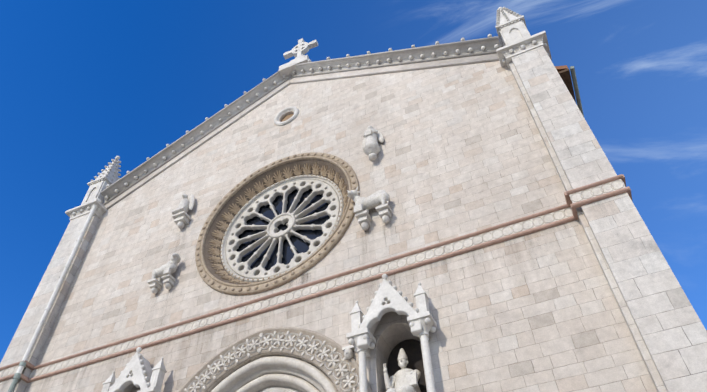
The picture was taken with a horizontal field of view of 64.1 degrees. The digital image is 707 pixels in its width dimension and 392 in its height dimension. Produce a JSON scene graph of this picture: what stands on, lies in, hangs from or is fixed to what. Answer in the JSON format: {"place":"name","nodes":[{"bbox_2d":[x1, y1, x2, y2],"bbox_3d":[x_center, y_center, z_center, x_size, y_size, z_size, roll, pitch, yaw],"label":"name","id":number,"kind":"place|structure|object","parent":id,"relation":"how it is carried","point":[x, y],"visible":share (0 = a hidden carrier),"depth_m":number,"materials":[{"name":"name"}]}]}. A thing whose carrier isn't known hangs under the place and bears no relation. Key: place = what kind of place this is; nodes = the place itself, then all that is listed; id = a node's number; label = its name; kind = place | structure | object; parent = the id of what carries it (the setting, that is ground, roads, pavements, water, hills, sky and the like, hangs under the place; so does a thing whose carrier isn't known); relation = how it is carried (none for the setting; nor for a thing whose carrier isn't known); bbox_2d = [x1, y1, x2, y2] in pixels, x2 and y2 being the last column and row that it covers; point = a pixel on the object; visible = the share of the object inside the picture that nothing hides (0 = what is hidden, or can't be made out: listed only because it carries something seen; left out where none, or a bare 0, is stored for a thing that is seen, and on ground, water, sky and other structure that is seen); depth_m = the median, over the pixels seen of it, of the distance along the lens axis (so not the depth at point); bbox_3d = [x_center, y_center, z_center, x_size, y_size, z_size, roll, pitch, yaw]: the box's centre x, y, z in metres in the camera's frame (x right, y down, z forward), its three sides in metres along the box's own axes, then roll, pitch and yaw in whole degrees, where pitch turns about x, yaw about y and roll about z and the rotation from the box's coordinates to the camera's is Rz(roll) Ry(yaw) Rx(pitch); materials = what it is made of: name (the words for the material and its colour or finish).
{"place":"outdoors","nodes":[
{"label":"outdoors","id":0,"kind":"place"},
{"bbox_2d":[0,0,706,362],"label":"sky","id":1,"kind":"structure","parent":0,"point":[85,84],"materials":[{"name":"blue"}]},
{"label":"ground","id":2,"kind":"structure","parent":0,"visible":0},
{"bbox_2d":[24,61,656,391],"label":"church wall","id":3,"kind":"structure","parent":2,"relation":"on","point":[463,151],"depth_m":13.35,"materials":[{"name":"beige stone"}]},
{"bbox_2d":[0,213,99,391],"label":"pilaster","id":4,"kind":"object","parent":3,"relation":"attached to","point":[22,337],"depth_m":16.54,"materials":[{"name":"stone"}]},
{"bbox_2d":[8,361,25,391],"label":"drainpipe","id":5,"kind":"object","parent":4,"relation":"attached to","point":[16,377],"visible":0.85,"depth_m":14.36,"materials":[{"name":"grey metal"}]},
{"bbox_2d":[16,198,101,373],"bbox_3d":[-8.688,2.388,16.915,0.273,6.600,0.280,-19,-50,15],"label":"drainpipe","id":6,"kind":"object","parent":4,"relation":"attached to","point":[47,310],"visible":0.96,"depth_m":16.47,"materials":[{"name":"white stone"}]},
{"bbox_2d":[65,199,106,219],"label":"pillar cornice","id":7,"kind":"structure","parent":4,"relation":"attached to","point":[83,207],"depth_m":19.21,"materials":[{"name":"white stone"}]},
{"bbox_2d":[72,207,99,215],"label":"cornice ornaments","id":8,"kind":"object","parent":7,"relation":"attached to","point":[81,211],"visible":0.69,"depth_m":19.15},
{"bbox_2d":[87,159,118,203],"bbox_3d":[-9.119,-0.405,20.763,0.820,3.152,0.820,-19,-50,15],"label":"pinnacle","id":9,"kind":"object","parent":4,"relation":"on","point":[109,180],"visible":0.35,"depth_m":20.65,"materials":[{"name":"stone"}]},
{"bbox_2d":[81,180,103,204],"bbox_3d":[-9.227,-0.071,19.960,0.600,1.160,0.050,-19,-50,15],"label":"frame","id":10,"kind":"object","parent":9,"relation":"attached to","point":[97,186],"visible":0.77,"depth_m":20.03,"materials":[{"name":"stone"}]},
{"bbox_2d":[97,181,107,199],"bbox_3d":[-8.806,0.043,20.078,0.050,1.160,0.600,-19,-50,15],"label":"pinnacle panel","id":11,"kind":"object","parent":9,"relation":"attached to","point":[103,187],"visible":0.19,"depth_m":20.01,"materials":[{"name":"stone"}]},
{"bbox_2d":[91,156,120,180],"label":"pinnacle crockets","id":12,"kind":"object","parent":9,"relation":"attached to","point":[111,164],"visible":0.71,"depth_m":21.29,"materials":[{"name":"white stone"}]},
{"bbox_2d":[108,352,148,391],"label":"niche canopy gable","id":13,"kind":"structure","parent":3,"relation":"attached to","point":[132,372],"depth_m":12.59,"materials":[{"name":"white stone"}]},
{"bbox_2d":[109,347,150,389],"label":"gable crockets","id":14,"kind":"object","parent":13,"relation":"attached to","point":[139,350],"visible":0.52,"depth_m":12.70,"materials":[{"name":"white stone"}]},
{"bbox_2d":[123,357,151,391],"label":"canopy side","id":15,"kind":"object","parent":13,"relation":"attached to","point":[148,369],"depth_m":12.96,"materials":[{"name":"grey stone"}]},
{"bbox_2d":[101,357,166,391],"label":"pinnacles","id":16,"kind":"object","parent":3,"relation":"attached to","point":[158,374],"visible":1,"depth_m":12.50,"materials":[{"name":"white stone"}]},
{"bbox_2d":[137,387,160,391],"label":"niche columns","id":17,"kind":"structure","parent":3,"relation":"attached to","point":[152,389],"depth_m":12.03,"materials":[{"name":"white stone"}]},
{"bbox_2d":[147,253,180,293],"bbox_3d":[-5.093,2.056,15.195,0.833,1.048,0.449,-19,-50,15],"label":"animal statue","id":18,"kind":"object","parent":3,"relation":"attached to","point":[164,272],"visible":1,"depth_m":15.11,"materials":[{"name":"white stone"}]},
{"bbox_2d":[171,194,194,228],"bbox_3d":[-5.136,0.398,17.018,0.616,1.390,0.435,-19,-50,15],"label":"animal statue","id":19,"kind":"object","parent":3,"relation":"attached to","point":[181,217],"visible":1,"depth_m":16.74,"materials":[{"name":"stone"}]},
{"bbox_2d":[184,331,359,391],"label":"portal roundels","id":20,"kind":"object","parent":3,"relation":"attached to","point":[322,354],"visible":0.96,"depth_m":11.94,"materials":[{"name":"stone"}]},
{"bbox_2d":[207,354,337,391],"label":"portal archivolts","id":21,"kind":"object","parent":3,"relation":"attached to","point":[284,370],"visible":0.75,"depth_m":11.87,"materials":[{"name":"stone"}]},
{"bbox_2d":[178,327,372,391],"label":"portal arch","id":22,"kind":"structure","parent":3,"relation":"attached to","point":[333,344],"depth_m":12.04,"materials":[{"name":"beige stone"}]},
{"bbox_2d":[196,153,355,291],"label":"rose window ornaments","id":23,"kind":"object","parent":3,"relation":"attached to","point":[292,272],"visible":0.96,"depth_m":14.81},
{"bbox_2d":[204,159,348,284],"bbox_3d":[-2.045,0.681,15.278,4.400,4.400,0.340,-19,-50,15],"label":"rose window recess","id":24,"kind":"object","parent":3,"relation":"attached to","point":[251,186],"visible":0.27,"depth_m":16.36,"materials":[{"name":"beige stone"}]},
{"bbox_2d":[208,163,347,284],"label":"rose window carvings","id":25,"kind":"object","parent":24,"relation":"attached to","point":[252,194],"visible":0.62,"depth_m":16.17,"materials":[{"name":"beige stone"}]},
{"bbox_2d":[195,152,359,294],"bbox_3d":[-2.121,0.553,15.160,4.920,4.920,0.120,-19,-50,15],"label":"rose ring","id":26,"kind":"object","parent":3,"relation":"attached to","point":[298,270],"visible":0.96,"depth_m":14.23,"materials":[{"name":"beige stone"}]},
{"bbox_2d":[256,385,302,391],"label":"molding","id":27,"kind":"structure","parent":3,"relation":"attached to","point":[283,386],"depth_m":11.93,"materials":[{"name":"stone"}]},
{"bbox_2d":[260,387,297,391],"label":"tympanum","id":28,"kind":"object","parent":27,"relation":"attached to","point":[276,389],"visible":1,"depth_m":11.83,"materials":[{"name":"stone"}]},
{"bbox_2d":[221,175,343,281],"bbox_3d":[-1.972,0.802,15.390,3.780,3.780,0.140,-19,-50,15],"label":"rose ring","id":29,"kind":"object","parent":3,"relation":"attached to","point":[253,200],"visible":0.62,"depth_m":16.01,"materials":[{"name":"white stone"}]},
{"bbox_2d":[226,180,339,278],"bbox_3d":[-1.945,0.848,15.431,3.480,3.476,0.145,-19,-50,15],"label":"rose window tracery","id":30,"kind":"object","parent":3,"relation":"attached to","point":[251,211],"visible":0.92,"depth_m":15.36,"materials":[{"name":"white stone"}]},
{"bbox_2d":[267,213,297,241],"bbox_3d":[-1.953,0.834,15.420,0.900,0.900,0.185,-19,-50,15],"label":"rose window hub","id":31,"kind":"object","parent":30,"relation":"attached to","point":[282,235],"visible":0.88,"depth_m":15.21,"materials":[{"name":"white stone"}]},
{"bbox_2d":[236,189,334,274],"bbox_3d":[-1.896,0.929,15.509,3.620,3.620,0.001,-19,-50,15],"label":"window glass","id":32,"kind":"object","parent":3,"relation":"in","point":[300,245],"visible":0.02,"depth_m":15.44,"materials":[{"name":"black glass"}]},
{"bbox_2d":[274,106,298,125],"bbox_3d":[-2.215,-2.629,18.753,0.920,0.920,0.190,-19,-50,15],"label":"round window frame","id":33,"kind":"object","parent":3,"relation":"attached to","point":[294,109],"visible":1,"depth_m":18.70,"materials":[{"name":"stone"}]},
{"bbox_2d":[281,114,293,121],"bbox_3d":[-2.177,-2.565,18.812,0.560,0.560,0.001,-19,-50,15],"label":"oculus disc","id":34,"kind":"object","parent":3,"relation":"attached to","point":[286,117],"visible":0.3,"depth_m":18.90,"materials":[{"name":"beige stone"}]},
{"bbox_2d":[279,55,308,75],"bbox_3d":[-2.100,-4.812,20.781,1.150,0.830,0.500,-19,-50,15],"label":"cross pedestal","id":35,"kind":"object","parent":3,"relation":"on","point":[286,68],"visible":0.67,"depth_m":20.45,"materials":[{"name":"white stone"}]},
{"bbox_2d":[283,38,317,59],"bbox_3d":[-2.009,-5.479,21.441,1.400,1.720,0.180,-19,-50,15],"label":"cross","id":36,"kind":"object","parent":35,"relation":"on","point":[302,47],"visible":0.92,"depth_m":21.44,"materials":[{"name":"stone"}]},
{"bbox_2d":[100,36,500,204],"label":"roof cornice","id":37,"kind":"structure","parent":3,"relation":"attached to","point":[476,45],"depth_m":19.79,"materials":[{"name":"white stone"}]},
{"bbox_2d":[106,34,491,186],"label":"roof crockets","id":38,"kind":"object","parent":37,"relation":"on","point":[328,58],"visible":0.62,"depth_m":19.60,"materials":[{"name":"white stone"}]},
{"bbox_2d":[105,44,498,199],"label":"cornice studs","id":39,"kind":"object","parent":37,"relation":"attached to","point":[470,49],"visible":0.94,"depth_m":19.74,"materials":[{"name":"white stone"}]},
{"bbox_2d":[105,53,498,209],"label":"cornice molding","id":40,"kind":"structure","parent":3,"relation":"attached to","point":[407,67],"depth_m":19.50,"materials":[{"name":"white stone"}]},
{"bbox_2d":[2,168,614,391],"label":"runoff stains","id":41,"kind":"object","parent":3,"relation":"attached to","point":[329,305],"visible":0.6,"depth_m":12.85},
{"bbox_2d":[0,179,624,377],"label":"decorative frieze","id":42,"kind":"object","parent":3,"relation":"attached to","point":[436,250],"visible":0.3,"depth_m":12.53,"materials":[{"name":"stone"}]},
{"bbox_2d":[0,180,624,377],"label":"string frieze carving","id":43,"kind":"object","parent":42,"relation":"attached to","point":[527,224],"visible":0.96,"depth_m":12.60},
{"bbox_2d":[0,174,631,382],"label":"string mouldings","id":44,"kind":"object","parent":3,"relation":"attached to","point":[569,203],"visible":0.83,"depth_m":12.47,"materials":[{"name":"red stone"}]},
{"bbox_2d":[342,345,354,359],"bbox_3d":[-0.099,3.064,11.073,0.260,0.285,0.220,-19,-50,15],"label":"corbel","id":45,"kind":"object","parent":3,"relation":"attached to","point":[348,352],"visible":0.92,"depth_m":11.02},
{"bbox_2d":[347,187,392,229],"bbox_3d":[0.367,0.202,13.639,1.069,1.314,0.497,-19,-50,15],"label":"animal statue","id":46,"kind":"object","parent":3,"relation":"attached to","point":[379,200],"visible":1,"depth_m":13.49,"materials":[{"name":"stone"}]},
{"bbox_2d":[362,126,383,160],"bbox_3d":[0.488,-1.457,15.425,0.652,1.390,0.438,-19,-50,15],"label":"sculpture","id":47,"kind":"object","parent":3,"relation":"attached to","point":[371,139],"visible":1,"depth_m":15.26,"materials":[{"name":"stone"}]},
{"bbox_2d":[346,311,436,391],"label":"columns","id":48,"kind":"structure","parent":3,"relation":"attached to","point":[427,321],"depth_m":10.42,"materials":[{"name":"white stone"}]},
{"bbox_2d":[350,283,428,331],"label":"pinnacles","id":49,"kind":"object","parent":48,"relation":"on","point":[420,296],"visible":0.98,"depth_m":11.02,"materials":[{"name":"white stone"}]},
{"bbox_2d":[357,278,422,348],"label":"niche canopy gable","id":50,"kind":"structure","parent":48,"relation":"on","point":[388,297],"depth_m":10.97,"materials":[{"name":"white stone"}]},
{"bbox_2d":[358,274,418,326],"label":"gable crockets","id":51,"kind":"object","parent":50,"relation":"attached to","point":[385,276],"visible":0.58,"depth_m":11.15,"materials":[{"name":"white stone"}]},
{"bbox_2d":[366,321,429,357],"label":"wall","id":52,"kind":"structure","parent":50,"relation":"attached to","point":[372,331],"depth_m":11.19,"materials":[{"name":"grey stone"}]},
{"bbox_2d":[383,348,420,391],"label":"saint statue","id":53,"kind":"object","parent":3,"relation":"on","point":[404,379],"visible":1,"depth_m":10.43,"materials":[{"name":"stone"}]},
{"bbox_2d":[387,339,426,391],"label":"niche","id":54,"kind":"object","parent":3,"relation":"attached to","point":[412,349],"visible":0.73,"depth_m":11.28,"materials":[{"name":"paint"}]},
{"bbox_2d":[555,65,567,71],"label":"roof tiles","id":55,"kind":"object","parent":3,"relation":"on","point":[560,68],"visible":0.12,"depth_m":15.82,"materials":[{"name":"brown tile"}]},
{"bbox_2d":[558,68,575,102],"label":"eave boards","id":56,"kind":"object","parent":3,"relation":"attached to","point":[565,75],"visible":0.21,"depth_m":15.82,"materials":[{"name":"brown wood"}]},
{"bbox_2d":[570,66,583,116],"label":"gutters","id":57,"kind":"object","parent":56,"relation":"attached to","point":[575,84],"visible":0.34,"depth_m":15.96,"materials":[{"name":"grey metal"}]},
{"bbox_2d":[509,46,706,391],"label":"pilaster","id":58,"kind":"object","parent":3,"relation":"attached to","point":[666,328],"visible":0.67,"depth_m":9.90,"materials":[{"name":"stone"}]},
{"bbox_2d":[495,9,526,46],"bbox_3d":[4.670,-4.856,16.677,0.820,2.956,0.820,-19,-50,15],"label":"pinnacle","id":59,"kind":"object","parent":58,"relation":"on","point":[515,34],"visible":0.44,"depth_m":16.36,"materials":[{"name":"stone"}]},
{"bbox_2d":[500,30,507,45],"bbox_3d":[4.396,-4.246,16.197,0.050,1.080,0.600,-19,-50,15],"label":"pinnacle base side","id":60,"kind":"object","parent":59,"relation":"attached to","point":[503,40],"visible":0.48,"depth_m":16.18,"materials":[{"name":"stone"}]},
{"bbox_2d":[496,7,521,25],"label":"pinnacle crockets","id":61,"kind":"object","parent":59,"relation":"attached to","point":[504,14],"visible":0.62,"depth_m":17.06,"materials":[{"name":"white stone"}]},
{"bbox_2d":[501,21,528,44],"bbox_3d":[4.561,-4.561,15.917,0.600,1.080,0.050,-19,-50,15],"label":"pinnacle base","id":62,"kind":"object","parent":59,"relation":"attached to","point":[519,26],"visible":0.77,"depth_m":16.00,"materials":[{"name":"stone"}]},
{"bbox_2d":[496,31,551,69],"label":"pillar cornice","id":63,"kind":"structure","parent":58,"relation":"attached to","point":[540,38],"depth_m":15.22,"materials":[{"name":"white stone"}]},
{"bbox_2d":[502,40,548,62],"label":"cornice ornaments","id":64,"kind":"object","parent":63,"relation":"attached to","point":[534,42],"visible":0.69,"depth_m":15.15}
]}

